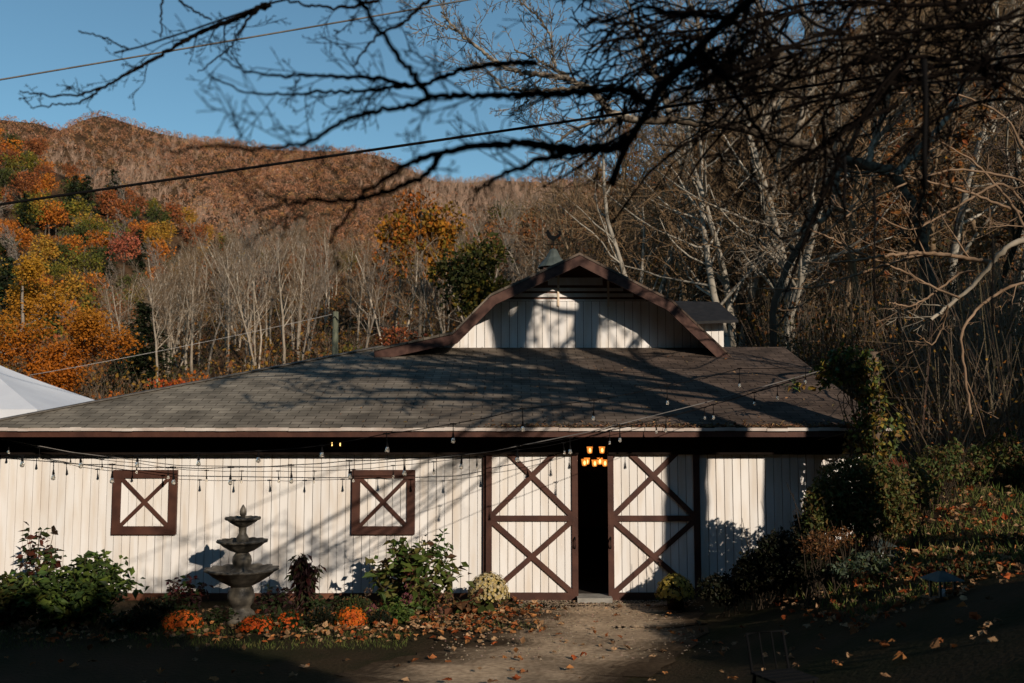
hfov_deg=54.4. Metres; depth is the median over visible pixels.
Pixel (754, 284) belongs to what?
bare tree
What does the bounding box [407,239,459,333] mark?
bare tree
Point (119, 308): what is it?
bare tree
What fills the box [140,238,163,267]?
bare tree
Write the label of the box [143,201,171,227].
autumn tree
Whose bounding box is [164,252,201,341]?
bare tree
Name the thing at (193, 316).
bare tree
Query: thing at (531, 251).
bare tree
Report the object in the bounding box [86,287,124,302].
autumn tree
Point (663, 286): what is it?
bare tree
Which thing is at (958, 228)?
bare tree
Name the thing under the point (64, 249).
autumn tree
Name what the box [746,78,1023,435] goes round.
arching tree
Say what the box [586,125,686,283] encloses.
bare tree
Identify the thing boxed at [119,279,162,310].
autumn tree
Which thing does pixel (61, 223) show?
autumn tree
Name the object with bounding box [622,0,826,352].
bare tree
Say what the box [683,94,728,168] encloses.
bare tree
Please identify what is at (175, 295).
bare tree
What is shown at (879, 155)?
bare tree
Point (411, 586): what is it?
hydrangea
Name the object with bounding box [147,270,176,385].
bare tree
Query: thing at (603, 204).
bare tree
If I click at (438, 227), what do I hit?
autumn tree
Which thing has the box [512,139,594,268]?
bare tree
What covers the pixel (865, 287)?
bare tree
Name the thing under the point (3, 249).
autumn tree
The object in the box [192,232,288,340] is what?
bare tree
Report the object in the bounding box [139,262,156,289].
autumn tree
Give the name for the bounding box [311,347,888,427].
roof leaves
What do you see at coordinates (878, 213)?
bare tree
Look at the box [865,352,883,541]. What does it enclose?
vine post
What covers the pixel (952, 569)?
bank weeds
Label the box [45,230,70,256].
autumn tree
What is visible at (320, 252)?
autumn tree
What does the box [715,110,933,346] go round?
slim tree
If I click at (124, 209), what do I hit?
autumn tree
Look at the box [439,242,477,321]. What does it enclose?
bare tree
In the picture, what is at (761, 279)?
bare tree
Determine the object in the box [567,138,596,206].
bare tree
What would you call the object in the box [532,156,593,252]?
bare tree
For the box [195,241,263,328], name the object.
bare tree
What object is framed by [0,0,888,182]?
sky
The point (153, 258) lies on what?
bare tree
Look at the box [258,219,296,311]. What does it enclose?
bare tree
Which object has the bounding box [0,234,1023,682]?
ground
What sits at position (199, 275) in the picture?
bare tree
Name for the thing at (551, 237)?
weather vane
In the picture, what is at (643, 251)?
bare tree
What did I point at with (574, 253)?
bare tree
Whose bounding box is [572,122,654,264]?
bare tree
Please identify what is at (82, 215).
autumn tree
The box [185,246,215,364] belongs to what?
bare tree
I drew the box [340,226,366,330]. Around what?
bare tree
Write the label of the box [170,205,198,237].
autumn tree
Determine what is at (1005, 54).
bare tree
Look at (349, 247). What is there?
bare tree
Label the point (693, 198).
bare tree
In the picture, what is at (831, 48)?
bare tree
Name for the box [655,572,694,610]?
chrysanthemum
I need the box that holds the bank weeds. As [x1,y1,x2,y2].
[841,532,1023,587]
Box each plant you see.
[156,590,192,615]
[201,605,238,626]
[256,606,291,628]
[303,593,352,613]
[366,597,421,623]
[445,588,494,616]
[796,520,855,606]
[822,547,914,578]
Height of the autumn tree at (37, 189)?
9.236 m
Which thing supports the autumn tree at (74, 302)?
on the wooded hill
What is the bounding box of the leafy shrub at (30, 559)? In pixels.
[15,521,63,612]
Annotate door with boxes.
[486,455,577,600]
[607,437,700,600]
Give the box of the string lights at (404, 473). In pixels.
[1,361,855,484]
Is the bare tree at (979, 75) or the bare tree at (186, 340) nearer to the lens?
the bare tree at (979, 75)
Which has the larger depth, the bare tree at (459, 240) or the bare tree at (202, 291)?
the bare tree at (459, 240)
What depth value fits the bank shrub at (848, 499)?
11.97 m
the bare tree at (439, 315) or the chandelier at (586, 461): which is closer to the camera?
the chandelier at (586, 461)
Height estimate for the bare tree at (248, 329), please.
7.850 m
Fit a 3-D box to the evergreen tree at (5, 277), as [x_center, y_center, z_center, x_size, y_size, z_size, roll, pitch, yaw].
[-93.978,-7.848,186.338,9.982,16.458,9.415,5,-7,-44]
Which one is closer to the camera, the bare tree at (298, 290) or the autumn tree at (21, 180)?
the bare tree at (298, 290)
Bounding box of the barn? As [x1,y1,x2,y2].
[0,248,891,602]
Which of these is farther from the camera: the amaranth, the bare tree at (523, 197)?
the bare tree at (523, 197)
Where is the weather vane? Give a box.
[545,230,561,247]
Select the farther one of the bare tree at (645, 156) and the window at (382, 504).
the bare tree at (645, 156)
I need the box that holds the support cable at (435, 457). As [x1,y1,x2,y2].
[1,360,856,467]
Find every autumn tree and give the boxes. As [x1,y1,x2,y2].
[0,128,25,164]
[0,134,23,168]
[0,145,26,167]
[0,150,25,188]
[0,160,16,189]
[0,187,15,214]
[0,214,19,254]
[0,215,20,237]
[0,234,20,266]
[0,249,147,393]
[0,257,28,292]
[0,309,67,349]
[7,168,40,200]
[8,225,40,255]
[10,192,46,226]
[15,252,49,273]
[17,146,43,178]
[17,272,52,291]
[20,137,49,163]
[20,268,62,309]
[21,232,63,261]
[24,188,57,225]
[27,182,48,201]
[28,333,68,352]
[32,194,63,234]
[33,162,57,180]
[33,171,60,193]
[34,158,54,173]
[35,199,71,237]
[42,234,75,265]
[43,207,71,236]
[43,258,72,285]
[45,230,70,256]
[49,270,88,310]
[51,294,80,334]
[53,197,75,226]
[55,194,94,226]
[57,217,91,259]
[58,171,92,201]
[60,305,102,331]
[62,163,82,178]
[63,232,86,267]
[64,242,105,282]
[65,171,86,182]
[67,211,105,246]
[71,204,96,218]
[73,267,109,297]
[75,210,113,251]
[80,278,126,302]
[80,283,126,311]
[84,227,112,251]
[84,237,114,273]
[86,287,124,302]
[94,185,121,221]
[96,303,137,329]
[100,198,138,223]
[105,220,130,254]
[105,230,140,275]
[109,294,140,352]
[115,265,147,297]
[119,207,138,222]
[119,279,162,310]
[120,187,137,201]
[120,197,140,222]
[122,224,145,256]
[126,217,145,233]
[127,193,150,223]
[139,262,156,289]
[140,218,155,232]
[141,223,162,248]
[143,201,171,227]
[144,194,162,213]
[145,235,176,265]
[148,218,178,248]
[161,200,188,235]
[163,254,186,267]
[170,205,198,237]
[174,259,222,311]
[179,222,209,248]
[191,244,208,268]
[197,259,240,310]
[200,224,214,242]
[209,233,231,258]
[212,266,238,308]
[230,272,264,319]
[243,244,279,266]
[267,247,312,317]
[309,238,332,271]
[331,247,361,287]
[349,262,362,284]
[358,246,377,281]
[371,185,469,338]
[426,225,513,318]
[450,232,471,255]
[473,215,518,279]
[487,193,528,261]
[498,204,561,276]
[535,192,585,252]
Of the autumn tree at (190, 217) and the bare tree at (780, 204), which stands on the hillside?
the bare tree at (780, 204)
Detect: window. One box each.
[111,470,177,534]
[351,470,414,534]
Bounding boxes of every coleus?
[165,573,213,611]
[254,584,292,613]
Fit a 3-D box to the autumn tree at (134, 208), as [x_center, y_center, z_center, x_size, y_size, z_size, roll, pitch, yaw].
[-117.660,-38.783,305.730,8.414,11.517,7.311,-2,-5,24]
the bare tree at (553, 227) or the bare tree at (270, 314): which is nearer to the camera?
the bare tree at (553, 227)
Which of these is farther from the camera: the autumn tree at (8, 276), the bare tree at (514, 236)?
the autumn tree at (8, 276)
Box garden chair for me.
[745,630,818,682]
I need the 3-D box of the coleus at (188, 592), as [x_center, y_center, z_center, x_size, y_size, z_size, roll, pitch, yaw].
[-4.303,3.375,13.239,0.678,0.592,0.479,0,-5,0]
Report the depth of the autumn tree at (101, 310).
169.22 m
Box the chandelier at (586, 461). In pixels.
[581,437,606,472]
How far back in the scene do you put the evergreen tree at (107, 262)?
244.60 m
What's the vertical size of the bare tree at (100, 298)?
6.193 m
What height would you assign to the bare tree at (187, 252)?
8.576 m
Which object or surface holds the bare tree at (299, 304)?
on the hillside
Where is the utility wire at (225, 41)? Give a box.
[0,0,468,80]
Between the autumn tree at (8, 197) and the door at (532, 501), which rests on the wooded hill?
the autumn tree at (8, 197)
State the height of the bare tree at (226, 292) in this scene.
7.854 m
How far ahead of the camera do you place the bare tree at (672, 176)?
63.34 m
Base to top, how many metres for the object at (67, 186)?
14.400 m
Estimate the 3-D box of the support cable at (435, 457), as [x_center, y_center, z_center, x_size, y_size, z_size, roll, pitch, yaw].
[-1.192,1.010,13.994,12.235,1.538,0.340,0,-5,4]
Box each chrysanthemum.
[129,596,169,619]
[161,609,203,630]
[237,614,275,633]
[274,609,304,629]
[302,606,335,628]
[333,605,367,627]
[334,594,373,615]
[365,608,392,625]
[466,571,510,609]
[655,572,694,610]
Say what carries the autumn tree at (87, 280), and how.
on the wooded hill
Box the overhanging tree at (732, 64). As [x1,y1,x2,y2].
[18,0,1023,340]
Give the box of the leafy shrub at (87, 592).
[0,549,148,628]
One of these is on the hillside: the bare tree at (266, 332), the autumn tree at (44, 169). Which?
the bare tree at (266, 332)
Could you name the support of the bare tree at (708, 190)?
on the hillside
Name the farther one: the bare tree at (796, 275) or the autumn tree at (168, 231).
the autumn tree at (168, 231)
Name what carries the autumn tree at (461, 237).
on the hillside
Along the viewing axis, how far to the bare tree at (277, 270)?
77.03 m
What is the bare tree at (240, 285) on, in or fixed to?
on the hillside
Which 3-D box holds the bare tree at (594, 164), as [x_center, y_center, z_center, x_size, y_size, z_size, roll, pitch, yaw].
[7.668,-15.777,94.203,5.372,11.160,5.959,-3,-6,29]
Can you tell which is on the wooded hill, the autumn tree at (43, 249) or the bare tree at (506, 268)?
the autumn tree at (43, 249)
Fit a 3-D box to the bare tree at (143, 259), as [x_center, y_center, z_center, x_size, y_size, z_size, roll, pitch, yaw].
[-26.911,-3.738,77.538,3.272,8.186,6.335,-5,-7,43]
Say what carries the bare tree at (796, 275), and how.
on the hillside
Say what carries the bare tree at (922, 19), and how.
on the hillside
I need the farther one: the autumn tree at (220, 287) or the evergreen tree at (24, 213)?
the evergreen tree at (24, 213)
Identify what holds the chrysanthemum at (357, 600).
on the ground at (978, 660)
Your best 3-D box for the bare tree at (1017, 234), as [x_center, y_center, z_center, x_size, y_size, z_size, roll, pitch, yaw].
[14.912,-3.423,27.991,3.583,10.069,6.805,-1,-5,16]
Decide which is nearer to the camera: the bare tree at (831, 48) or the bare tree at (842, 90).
the bare tree at (842, 90)
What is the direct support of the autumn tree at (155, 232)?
on the wooded hill
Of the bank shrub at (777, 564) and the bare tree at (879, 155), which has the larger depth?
the bare tree at (879, 155)
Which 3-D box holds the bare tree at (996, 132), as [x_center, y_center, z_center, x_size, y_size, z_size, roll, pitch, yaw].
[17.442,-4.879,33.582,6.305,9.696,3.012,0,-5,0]
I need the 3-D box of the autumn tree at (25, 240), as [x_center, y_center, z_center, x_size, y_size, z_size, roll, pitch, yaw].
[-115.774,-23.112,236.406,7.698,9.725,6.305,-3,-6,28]
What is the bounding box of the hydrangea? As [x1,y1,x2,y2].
[362,528,474,618]
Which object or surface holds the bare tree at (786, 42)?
on the hillside
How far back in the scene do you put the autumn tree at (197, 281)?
119.64 m
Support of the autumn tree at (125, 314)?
on the hillside
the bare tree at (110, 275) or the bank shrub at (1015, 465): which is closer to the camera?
the bank shrub at (1015, 465)
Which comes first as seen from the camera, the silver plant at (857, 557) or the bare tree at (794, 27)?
the silver plant at (857, 557)
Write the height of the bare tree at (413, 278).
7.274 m
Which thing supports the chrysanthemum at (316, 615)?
on the ground at (978, 660)
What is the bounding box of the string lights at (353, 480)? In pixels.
[5,372,818,483]
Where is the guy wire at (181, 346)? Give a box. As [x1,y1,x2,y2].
[32,314,331,374]
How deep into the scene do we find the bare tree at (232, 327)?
63.94 m
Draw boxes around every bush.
[90,381,123,399]
[147,364,210,387]
[339,340,362,352]
[373,313,426,345]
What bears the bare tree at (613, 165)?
on the hillside
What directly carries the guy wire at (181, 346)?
attached to the utility pole
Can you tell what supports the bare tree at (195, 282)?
on the hillside
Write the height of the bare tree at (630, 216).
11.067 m
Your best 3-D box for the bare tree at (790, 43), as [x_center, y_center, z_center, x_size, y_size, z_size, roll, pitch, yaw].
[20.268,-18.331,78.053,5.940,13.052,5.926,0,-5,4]
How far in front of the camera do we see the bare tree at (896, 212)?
30.64 m
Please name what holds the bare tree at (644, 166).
on the hillside
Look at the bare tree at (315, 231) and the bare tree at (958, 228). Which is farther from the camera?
the bare tree at (315, 231)
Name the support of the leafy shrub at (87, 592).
on the ground at (978, 660)
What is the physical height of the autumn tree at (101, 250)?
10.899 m
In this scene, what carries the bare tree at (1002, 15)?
on the hillside
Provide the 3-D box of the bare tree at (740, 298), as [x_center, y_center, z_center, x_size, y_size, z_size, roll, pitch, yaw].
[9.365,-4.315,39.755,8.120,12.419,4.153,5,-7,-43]
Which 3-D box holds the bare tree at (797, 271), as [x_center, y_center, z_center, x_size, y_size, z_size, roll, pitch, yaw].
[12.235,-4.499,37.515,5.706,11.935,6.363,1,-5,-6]
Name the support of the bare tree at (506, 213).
on the hillside
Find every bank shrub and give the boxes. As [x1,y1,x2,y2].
[697,495,832,617]
[786,443,937,590]
[903,436,973,516]
[949,426,1007,490]
[997,425,1023,485]
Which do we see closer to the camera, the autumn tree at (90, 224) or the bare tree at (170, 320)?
the bare tree at (170, 320)
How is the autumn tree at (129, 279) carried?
on the wooded hill
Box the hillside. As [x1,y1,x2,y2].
[19,0,1023,398]
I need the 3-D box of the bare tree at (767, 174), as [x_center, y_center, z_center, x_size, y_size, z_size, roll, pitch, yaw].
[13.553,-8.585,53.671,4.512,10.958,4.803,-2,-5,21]
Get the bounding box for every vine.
[763,306,928,481]
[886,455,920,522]
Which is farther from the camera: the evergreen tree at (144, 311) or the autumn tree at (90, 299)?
the autumn tree at (90, 299)
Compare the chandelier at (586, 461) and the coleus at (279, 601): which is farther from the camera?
the chandelier at (586, 461)
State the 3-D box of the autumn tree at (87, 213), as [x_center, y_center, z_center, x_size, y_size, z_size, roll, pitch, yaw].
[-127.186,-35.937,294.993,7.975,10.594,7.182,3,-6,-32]
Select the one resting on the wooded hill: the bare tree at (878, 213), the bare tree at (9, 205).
the bare tree at (9, 205)
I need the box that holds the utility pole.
[330,311,338,354]
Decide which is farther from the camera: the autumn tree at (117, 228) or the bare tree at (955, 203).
the autumn tree at (117, 228)
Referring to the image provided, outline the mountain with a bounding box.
[0,116,635,277]
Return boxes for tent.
[0,366,92,417]
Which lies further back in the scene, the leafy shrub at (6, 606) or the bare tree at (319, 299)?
the bare tree at (319, 299)
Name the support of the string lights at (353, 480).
hanging from the support cable at (435, 457)
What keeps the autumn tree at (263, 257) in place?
on the hillside
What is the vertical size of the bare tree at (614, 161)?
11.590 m
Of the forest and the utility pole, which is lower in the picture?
the utility pole
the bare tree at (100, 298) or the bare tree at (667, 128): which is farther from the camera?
the bare tree at (667, 128)
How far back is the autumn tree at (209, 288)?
116.46 m
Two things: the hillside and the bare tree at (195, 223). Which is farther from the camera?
the bare tree at (195, 223)
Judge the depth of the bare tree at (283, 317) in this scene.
51.88 m
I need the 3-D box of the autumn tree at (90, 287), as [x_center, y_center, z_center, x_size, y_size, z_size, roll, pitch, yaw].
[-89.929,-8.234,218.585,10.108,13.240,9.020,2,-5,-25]
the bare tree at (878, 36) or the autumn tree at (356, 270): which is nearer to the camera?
the bare tree at (878, 36)
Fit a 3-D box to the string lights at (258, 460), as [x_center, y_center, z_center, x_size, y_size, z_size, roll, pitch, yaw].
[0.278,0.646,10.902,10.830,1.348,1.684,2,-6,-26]
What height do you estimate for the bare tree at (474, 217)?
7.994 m
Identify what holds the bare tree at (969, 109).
on the hillside
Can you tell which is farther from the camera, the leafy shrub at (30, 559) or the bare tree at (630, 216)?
the bare tree at (630, 216)
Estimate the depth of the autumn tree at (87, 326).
43.49 m
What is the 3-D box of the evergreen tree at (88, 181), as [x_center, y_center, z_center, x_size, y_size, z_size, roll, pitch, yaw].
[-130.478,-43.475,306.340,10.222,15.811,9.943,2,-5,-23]
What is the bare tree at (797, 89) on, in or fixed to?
on the hillside
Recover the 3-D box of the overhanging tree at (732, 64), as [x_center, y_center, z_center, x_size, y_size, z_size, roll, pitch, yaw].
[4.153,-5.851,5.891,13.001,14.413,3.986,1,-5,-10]
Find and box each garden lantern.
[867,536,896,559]
[920,566,963,600]
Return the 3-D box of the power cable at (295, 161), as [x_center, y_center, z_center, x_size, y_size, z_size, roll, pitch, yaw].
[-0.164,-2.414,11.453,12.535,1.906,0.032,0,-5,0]
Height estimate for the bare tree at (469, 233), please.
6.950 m
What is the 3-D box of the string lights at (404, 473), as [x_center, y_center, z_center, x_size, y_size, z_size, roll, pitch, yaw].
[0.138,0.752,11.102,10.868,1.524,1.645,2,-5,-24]
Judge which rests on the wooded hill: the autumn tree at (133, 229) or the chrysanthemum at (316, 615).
the autumn tree at (133, 229)
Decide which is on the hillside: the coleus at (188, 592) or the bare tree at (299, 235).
the bare tree at (299, 235)
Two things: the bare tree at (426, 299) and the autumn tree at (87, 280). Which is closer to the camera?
the bare tree at (426, 299)
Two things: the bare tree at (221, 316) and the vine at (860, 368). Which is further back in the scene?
the bare tree at (221, 316)
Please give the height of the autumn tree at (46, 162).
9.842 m
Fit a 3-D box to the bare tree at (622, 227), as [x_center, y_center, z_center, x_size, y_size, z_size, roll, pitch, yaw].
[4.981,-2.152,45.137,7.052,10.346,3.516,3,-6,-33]
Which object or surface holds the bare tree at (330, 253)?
on the hillside
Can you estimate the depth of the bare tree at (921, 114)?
43.61 m
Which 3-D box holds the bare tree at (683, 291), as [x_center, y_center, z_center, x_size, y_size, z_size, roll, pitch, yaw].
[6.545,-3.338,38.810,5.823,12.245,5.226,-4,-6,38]
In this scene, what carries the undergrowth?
on the hillside
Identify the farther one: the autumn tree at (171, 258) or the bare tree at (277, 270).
the autumn tree at (171, 258)
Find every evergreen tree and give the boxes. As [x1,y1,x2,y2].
[0,256,28,316]
[11,193,39,241]
[36,302,60,345]
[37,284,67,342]
[65,174,86,214]
[73,175,103,221]
[90,299,184,394]
[94,169,124,215]
[97,246,119,287]
[125,229,151,275]
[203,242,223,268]
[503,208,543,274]
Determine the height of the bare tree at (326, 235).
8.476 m
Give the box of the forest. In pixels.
[0,110,634,284]
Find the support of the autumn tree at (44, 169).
on the wooded hill
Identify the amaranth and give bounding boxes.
[284,553,326,614]
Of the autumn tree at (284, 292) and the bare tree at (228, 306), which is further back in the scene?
the autumn tree at (284, 292)
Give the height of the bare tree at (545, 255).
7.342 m
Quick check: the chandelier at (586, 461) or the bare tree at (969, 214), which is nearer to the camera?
the chandelier at (586, 461)
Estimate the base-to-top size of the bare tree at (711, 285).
11.775 m
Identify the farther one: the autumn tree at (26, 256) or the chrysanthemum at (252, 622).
the autumn tree at (26, 256)
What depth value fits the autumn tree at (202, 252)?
283.01 m
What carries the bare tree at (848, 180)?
on the hillside
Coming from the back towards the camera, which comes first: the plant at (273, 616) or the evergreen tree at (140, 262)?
the evergreen tree at (140, 262)
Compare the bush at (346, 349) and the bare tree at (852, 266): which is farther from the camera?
the bush at (346, 349)
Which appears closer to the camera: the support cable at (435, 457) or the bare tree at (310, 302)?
the support cable at (435, 457)
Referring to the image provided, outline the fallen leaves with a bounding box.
[0,468,1023,682]
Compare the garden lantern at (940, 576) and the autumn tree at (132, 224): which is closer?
the garden lantern at (940, 576)
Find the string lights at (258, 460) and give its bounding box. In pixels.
[0,359,856,467]
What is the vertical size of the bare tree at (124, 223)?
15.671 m
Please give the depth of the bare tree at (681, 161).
41.71 m
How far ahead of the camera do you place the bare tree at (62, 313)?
173.15 m
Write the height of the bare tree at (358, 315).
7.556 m
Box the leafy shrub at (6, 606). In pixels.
[0,573,46,627]
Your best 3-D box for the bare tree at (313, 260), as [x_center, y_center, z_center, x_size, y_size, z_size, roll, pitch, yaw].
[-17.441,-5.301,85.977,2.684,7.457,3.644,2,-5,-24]
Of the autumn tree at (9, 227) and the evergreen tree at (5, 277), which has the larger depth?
the autumn tree at (9, 227)
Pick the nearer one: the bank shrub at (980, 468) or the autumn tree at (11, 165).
the bank shrub at (980, 468)
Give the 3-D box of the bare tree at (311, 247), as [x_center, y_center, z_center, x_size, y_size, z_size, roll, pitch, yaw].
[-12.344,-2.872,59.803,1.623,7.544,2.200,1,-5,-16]
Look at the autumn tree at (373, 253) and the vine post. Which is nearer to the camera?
the vine post
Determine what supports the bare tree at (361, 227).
on the hillside
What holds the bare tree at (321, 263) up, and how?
on the hillside
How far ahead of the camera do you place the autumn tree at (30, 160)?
310.64 m
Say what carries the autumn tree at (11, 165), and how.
on the wooded hill
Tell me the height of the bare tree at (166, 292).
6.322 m
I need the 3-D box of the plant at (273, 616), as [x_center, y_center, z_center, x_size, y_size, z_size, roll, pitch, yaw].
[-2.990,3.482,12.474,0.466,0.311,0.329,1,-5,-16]
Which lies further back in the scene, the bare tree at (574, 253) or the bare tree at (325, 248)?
the bare tree at (325, 248)
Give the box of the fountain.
[203,505,278,625]
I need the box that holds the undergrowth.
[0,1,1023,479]
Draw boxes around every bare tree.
[0,191,13,219]
[0,223,20,255]
[0,225,21,264]
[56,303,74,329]
[87,160,102,184]
[88,273,124,360]
[91,258,172,372]
[102,261,124,288]
[104,208,134,248]
[107,264,136,326]
[109,174,131,202]
[115,274,168,370]
[123,268,173,325]
[128,251,191,362]
[130,261,204,374]
[131,242,210,306]
[135,265,209,351]
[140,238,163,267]
[143,255,227,366]
[146,265,200,345]
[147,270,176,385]
[148,249,183,336]
[156,252,187,357]
[158,250,206,359]
[160,233,234,340]
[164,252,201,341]
[168,237,201,369]
[173,235,200,326]
[177,240,218,373]
[182,213,261,350]
[183,215,202,245]
[184,238,211,342]
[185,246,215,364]
[189,247,215,334]
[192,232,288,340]
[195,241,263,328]
[196,225,266,365]
[196,232,252,373]
[202,228,247,369]
[203,236,233,338]
[204,232,277,369]
[210,236,245,356]
[222,215,247,336]
[224,240,247,332]
[229,208,278,337]
[230,221,298,349]
[242,219,300,363]
[245,238,281,354]
[247,222,297,319]
[255,216,286,343]
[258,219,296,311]
[263,210,317,349]
[266,227,307,363]
[274,218,312,303]
[281,224,325,360]
[281,229,319,319]
[281,257,332,359]
[287,244,309,346]
[295,234,321,350]
[297,242,343,354]
[300,219,325,261]
[302,238,327,305]
[305,232,337,313]
[312,214,350,323]
[316,205,341,298]
[321,231,352,296]
[321,235,337,288]
[337,233,451,343]
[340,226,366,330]
[341,232,372,347]
[341,233,362,275]
[344,233,409,347]
[346,217,385,321]
[350,239,383,346]
[358,260,398,345]
[367,244,391,323]
[371,247,403,334]
[378,219,415,333]
[384,245,406,324]
[385,259,404,311]
[390,253,457,337]
[401,249,430,306]
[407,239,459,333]
[412,261,429,332]
[420,233,515,322]
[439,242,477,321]
[455,226,468,263]
[457,216,478,272]
[461,198,487,237]
[464,207,540,277]
[475,192,532,282]
[476,203,494,235]
[485,217,528,281]
[486,211,561,279]
[491,192,516,277]
[495,178,538,214]
[495,192,540,280]
[499,229,529,288]
[500,199,525,280]
[503,152,626,272]
[507,203,527,282]
[511,138,606,283]
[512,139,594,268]
[515,194,552,271]
[516,204,533,278]
[518,102,649,285]
[519,230,561,276]
[523,193,561,273]
[532,124,674,296]
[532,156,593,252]
[536,170,593,259]
[542,183,601,259]
[562,160,598,215]
[567,126,614,200]
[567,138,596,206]
[567,185,666,285]
[570,143,652,254]
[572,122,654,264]
[584,125,655,238]
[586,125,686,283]
[587,41,761,346]
[589,165,702,300]
[590,128,665,286]
[595,126,664,282]
[601,78,749,300]
[601,102,698,209]
[601,107,649,231]
[602,76,809,346]
[619,113,752,301]
[621,107,778,306]
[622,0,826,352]
[626,90,729,289]
[628,92,720,238]
[638,90,738,298]
[638,114,723,257]
[644,138,715,300]
[653,93,757,300]
[659,94,791,346]
[661,53,833,363]
[665,0,822,284]
[673,131,738,297]
[678,102,784,327]
[683,30,863,346]
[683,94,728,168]
[696,57,873,345]
[713,71,872,327]
[714,0,870,334]
[715,19,778,192]
[724,2,970,347]
[728,99,789,259]
[734,8,802,118]
[740,23,800,153]
[761,0,973,349]
[761,100,852,297]
[762,120,869,298]
[768,102,894,314]
[769,118,879,342]
[777,45,822,189]
[779,0,837,66]
[782,6,884,260]
[782,56,860,142]
[785,1,976,336]
[788,96,935,327]
[789,54,918,295]
[799,0,904,183]
[802,37,936,313]
[817,0,858,65]
[821,18,873,136]
[835,0,941,120]
[839,7,877,64]
[844,57,988,272]
[846,52,959,318]
[847,0,1001,286]
[857,82,1016,360]
[868,0,906,46]
[876,101,951,227]
[887,0,978,179]
[887,0,1022,287]
[889,0,1023,249]
[890,3,1023,286]
[897,0,986,168]
[902,0,1023,165]
[905,0,965,103]
[938,0,1023,330]
[940,0,1022,226]
[948,63,1023,204]
[961,0,1023,342]
[970,5,1016,144]
[974,0,1023,95]
[974,140,1023,265]
[975,36,1023,348]
[982,1,1023,137]
[993,7,1023,264]
[1007,102,1023,207]
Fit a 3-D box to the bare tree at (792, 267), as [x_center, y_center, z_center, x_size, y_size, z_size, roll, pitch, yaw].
[8.601,-4.891,37.726,5.813,12.472,6.284,-5,-7,43]
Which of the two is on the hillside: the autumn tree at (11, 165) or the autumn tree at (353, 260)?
the autumn tree at (353, 260)
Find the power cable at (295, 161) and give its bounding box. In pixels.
[0,53,1023,205]
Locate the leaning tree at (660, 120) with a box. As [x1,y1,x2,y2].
[396,0,1023,429]
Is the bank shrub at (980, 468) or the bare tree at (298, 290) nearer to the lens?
the bank shrub at (980, 468)
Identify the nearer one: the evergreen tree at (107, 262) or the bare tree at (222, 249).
the bare tree at (222, 249)
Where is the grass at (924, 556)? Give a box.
[0,443,1023,649]
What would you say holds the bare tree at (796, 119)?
on the hillside
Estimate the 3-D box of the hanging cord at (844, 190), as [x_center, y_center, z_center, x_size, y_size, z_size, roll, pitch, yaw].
[1.394,-0.654,4.173,0.020,0.289,0.013,0,-5,0]
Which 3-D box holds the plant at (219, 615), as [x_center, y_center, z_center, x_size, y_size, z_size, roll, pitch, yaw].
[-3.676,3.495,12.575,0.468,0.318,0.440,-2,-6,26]
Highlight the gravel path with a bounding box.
[327,602,708,682]
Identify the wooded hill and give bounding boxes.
[0,166,204,345]
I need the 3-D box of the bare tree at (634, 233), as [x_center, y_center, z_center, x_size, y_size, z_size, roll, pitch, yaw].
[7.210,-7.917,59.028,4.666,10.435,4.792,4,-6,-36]
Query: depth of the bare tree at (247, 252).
68.06 m
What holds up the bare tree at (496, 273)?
on the hillside
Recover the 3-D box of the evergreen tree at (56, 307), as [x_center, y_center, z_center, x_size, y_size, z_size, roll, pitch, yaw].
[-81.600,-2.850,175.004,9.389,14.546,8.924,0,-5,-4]
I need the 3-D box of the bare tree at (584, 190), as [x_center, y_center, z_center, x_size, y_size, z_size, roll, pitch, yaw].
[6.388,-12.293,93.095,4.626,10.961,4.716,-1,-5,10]
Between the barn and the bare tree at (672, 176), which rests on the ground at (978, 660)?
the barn
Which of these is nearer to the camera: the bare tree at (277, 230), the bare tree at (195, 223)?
the bare tree at (277, 230)
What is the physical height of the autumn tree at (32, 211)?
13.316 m
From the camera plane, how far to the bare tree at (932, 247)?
41.44 m
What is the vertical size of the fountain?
1.498 m
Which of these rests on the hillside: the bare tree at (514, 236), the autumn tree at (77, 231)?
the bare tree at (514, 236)
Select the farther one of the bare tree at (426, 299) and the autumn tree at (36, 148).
the autumn tree at (36, 148)
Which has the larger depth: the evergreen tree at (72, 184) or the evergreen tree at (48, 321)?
the evergreen tree at (72, 184)
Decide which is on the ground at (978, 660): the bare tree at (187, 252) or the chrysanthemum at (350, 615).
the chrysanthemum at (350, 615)
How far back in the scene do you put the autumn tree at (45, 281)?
202.10 m
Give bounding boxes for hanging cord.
[842,151,846,219]
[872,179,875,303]
[921,59,927,189]
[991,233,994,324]
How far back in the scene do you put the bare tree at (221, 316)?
55.70 m
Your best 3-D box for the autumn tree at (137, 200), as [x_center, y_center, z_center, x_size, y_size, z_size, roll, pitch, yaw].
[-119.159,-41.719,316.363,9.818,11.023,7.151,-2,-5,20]
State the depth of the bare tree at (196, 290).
60.11 m
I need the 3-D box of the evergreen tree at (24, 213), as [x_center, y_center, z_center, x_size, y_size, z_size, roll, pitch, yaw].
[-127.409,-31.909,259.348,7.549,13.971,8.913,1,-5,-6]
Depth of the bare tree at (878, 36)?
71.51 m
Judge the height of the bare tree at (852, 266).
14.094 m

